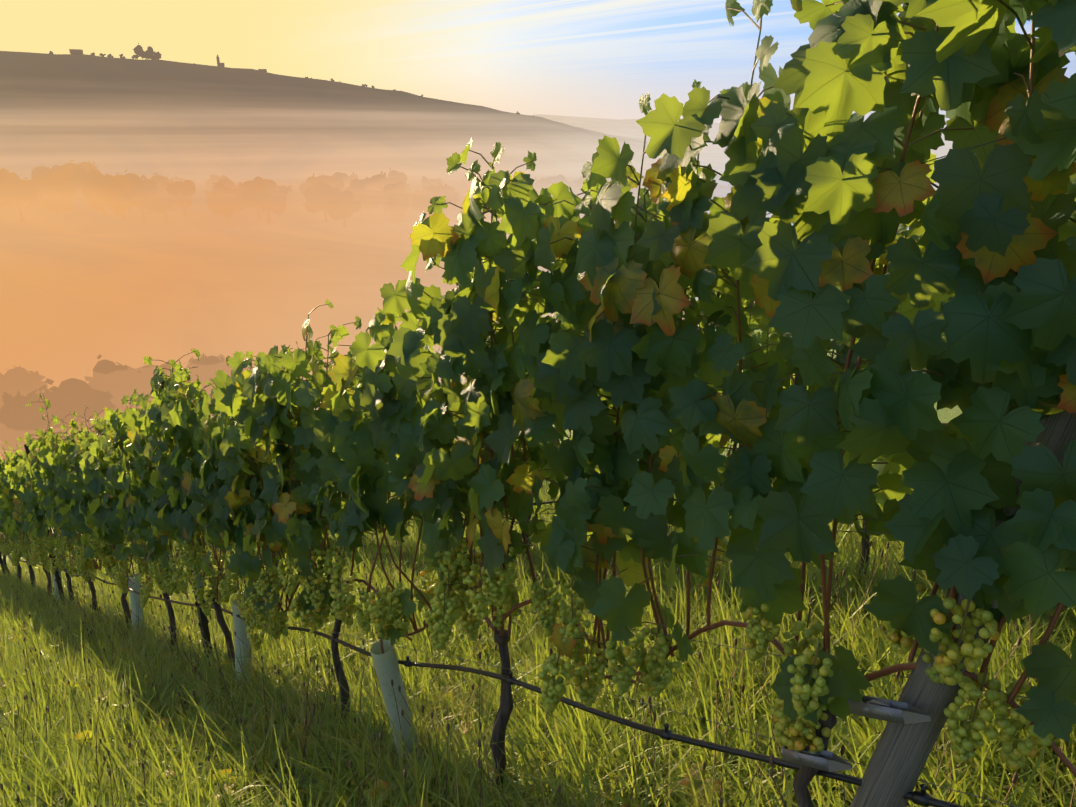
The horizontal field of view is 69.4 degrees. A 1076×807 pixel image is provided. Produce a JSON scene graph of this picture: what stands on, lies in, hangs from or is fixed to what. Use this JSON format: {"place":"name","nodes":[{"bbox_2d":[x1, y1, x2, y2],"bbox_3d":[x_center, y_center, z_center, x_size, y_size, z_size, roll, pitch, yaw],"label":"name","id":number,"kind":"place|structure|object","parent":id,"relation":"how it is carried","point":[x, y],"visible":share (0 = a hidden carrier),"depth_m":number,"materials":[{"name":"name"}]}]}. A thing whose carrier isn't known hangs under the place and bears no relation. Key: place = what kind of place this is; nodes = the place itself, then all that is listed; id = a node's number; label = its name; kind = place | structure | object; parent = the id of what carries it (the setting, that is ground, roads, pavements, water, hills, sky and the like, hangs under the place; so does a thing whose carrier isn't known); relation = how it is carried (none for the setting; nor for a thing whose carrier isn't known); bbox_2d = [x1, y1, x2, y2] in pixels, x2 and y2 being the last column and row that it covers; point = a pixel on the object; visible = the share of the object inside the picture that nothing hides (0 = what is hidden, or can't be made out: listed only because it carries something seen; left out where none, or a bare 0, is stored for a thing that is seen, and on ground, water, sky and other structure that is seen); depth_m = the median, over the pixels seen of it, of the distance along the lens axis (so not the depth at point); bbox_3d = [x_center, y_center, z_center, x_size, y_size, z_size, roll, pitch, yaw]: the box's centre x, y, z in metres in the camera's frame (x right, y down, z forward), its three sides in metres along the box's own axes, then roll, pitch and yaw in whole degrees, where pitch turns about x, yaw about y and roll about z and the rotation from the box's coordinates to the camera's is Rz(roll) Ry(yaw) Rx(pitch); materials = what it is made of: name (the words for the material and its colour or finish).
{"place":"outdoors","nodes":[
{"label":"outdoors","id":0,"kind":"place"},
{"bbox_2d":[0,51,908,238],"bbox_3d":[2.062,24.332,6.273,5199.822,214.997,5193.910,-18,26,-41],"label":"ridge hill","id":1,"kind":"structure","parent":0,"point":[140,118],"depth_m":708.07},
{"bbox_2d":[69,49,266,71],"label":"buildings","id":2,"kind":"structure","parent":1,"relation":"on","point":[79,51],"depth_m":939.81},
{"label":"ridge tree trunks","id":3,"kind":"object","parent":1,"relation":"on","visible":0},
{"bbox_2d":[49,43,533,115],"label":"trees","id":4,"kind":"object","parent":3,"relation":"on","point":[149,53],"visible":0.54,"depth_m":908.43,"materials":[{"name":"plant"}]},
{"bbox_2d":[0,138,952,219],"bbox_3d":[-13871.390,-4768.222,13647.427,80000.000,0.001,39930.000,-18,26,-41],"label":"valley fog","id":5,"kind":"structure","parent":0,"point":[199,202],"depth_m":409.73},
{"bbox_2d":[0,221,1069,806],"bbox_3d":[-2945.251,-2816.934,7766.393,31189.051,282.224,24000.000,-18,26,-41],"label":"ground","id":6,"kind":"structure","parent":0,"point":[72,305],"depth_m":324.27,"materials":[{"name":"orange"}]},
{"bbox_2d":[0,373,212,667],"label":"trellis posts","id":7,"kind":"object","parent":6,"relation":"on","point":[204,620],"visible":0.04,"depth_m":4.96,"materials":[{"name":"brown wood"}]},
{"bbox_2d":[0,498,963,806],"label":"drip irrigation hose","id":8,"kind":"object","parent":7,"relation":"attached to","point":[922,798],"visible":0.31,"depth_m":2.06,"materials":[{"name":"black"}]},
{"bbox_2d":[0,353,305,460],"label":"trees","id":9,"kind":"object","parent":6,"relation":"on","point":[110,384],"visible":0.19,"depth_m":107.07,"materials":[{"name":"brown plant"}]},
{"bbox_2d":[51,565,421,767],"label":"grow tubes","id":10,"kind":"object","parent":6,"relation":"on","point":[386,665],"visible":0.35,"depth_m":3.04},
{"bbox_2d":[0,449,1075,806],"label":"grass","id":11,"kind":"structure","parent":6,"relation":"on","point":[580,735],"depth_m":3.39,"materials":[{"name":"green plant"}]},
{"bbox_2d":[0,479,1075,806],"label":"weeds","id":12,"kind":"object","parent":6,"relation":"on","point":[854,725],"visible":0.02,"depth_m":3.21,"materials":[{"name":"green plant"}]},
{"bbox_2d":[0,486,1075,806],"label":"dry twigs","id":13,"kind":"object","parent":6,"relation":"on","point":[772,772],"visible":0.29,"depth_m":3.34,"materials":[{"name":"plant"}]},
{"bbox_2d":[0,0,1075,806],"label":"vine","id":14,"kind":"object","parent":6,"relation":"on","point":[986,218],"depth_m":1.51,"materials":[{"name":"green plant"}]},
{"bbox_2d":[0,433,1053,769],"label":"grape clusters","id":15,"kind":"object","parent":14,"relation":"hanging from","point":[654,663],"visible":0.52,"depth_m":2.10,"materials":[{"name":"green food"}]},
{"bbox_2d":[0,0,1075,776],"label":"vine canes","id":16,"kind":"object","parent":14,"relation":"attached to","point":[826,594],"visible":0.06,"depth_m":1.93,"materials":[{"name":"brown plant"}]},
{"bbox_2d":[850,388,1075,806],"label":"wooden end post","id":17,"kind":"object","parent":6,"relation":"on","point":[896,764],"visible":0.38,"depth_m":1.47,"materials":[{"name":"grey wood"}]},
{"bbox_2d":[39,563,931,786],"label":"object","id":18,"kind":"object","parent":17,"relation":"attached to","point":[899,712],"visible":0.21,"depth_m":1.49,"materials":[{"name":"grey metal"}]},
{"bbox_2d":[27,137,1028,806],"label":"trellis wires","id":19,"kind":"object","parent":17,"relation":"attached to","point":[729,515],"visible":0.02,"depth_m":1.80,"materials":[{"name":"grey metal"}]},
{"bbox_2d":[0,0,1075,126],"label":"sky","id":20,"kind":"structure","parent":0,"point":[575,58],"materials":[{"name":"yellow"}]},
{"bbox_2d":[530,114,944,135],"bbox_3d":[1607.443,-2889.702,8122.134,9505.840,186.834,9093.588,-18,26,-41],"label":"hills","id":21,"kind":"structure","parent":0,"point":[571,120],"depth_m":5622.83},
{"bbox_2d":[575,124,943,138],"bbox_3d":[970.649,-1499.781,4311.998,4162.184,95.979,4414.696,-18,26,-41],"label":"hills","id":22,"kind":"structure","parent":0,"point":[628,131],"depth_m":3687.50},
{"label":"valley tree trunks","id":23,"kind":"object","parent":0,"visible":0},
{"bbox_2d":[0,160,732,221],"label":"valley tree crowns","id":24,"kind":"object","parent":23,"relation":"on","point":[89,180],"visible":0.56,"depth_m":443.44,"materials":[{"name":"plant"}]}
]}

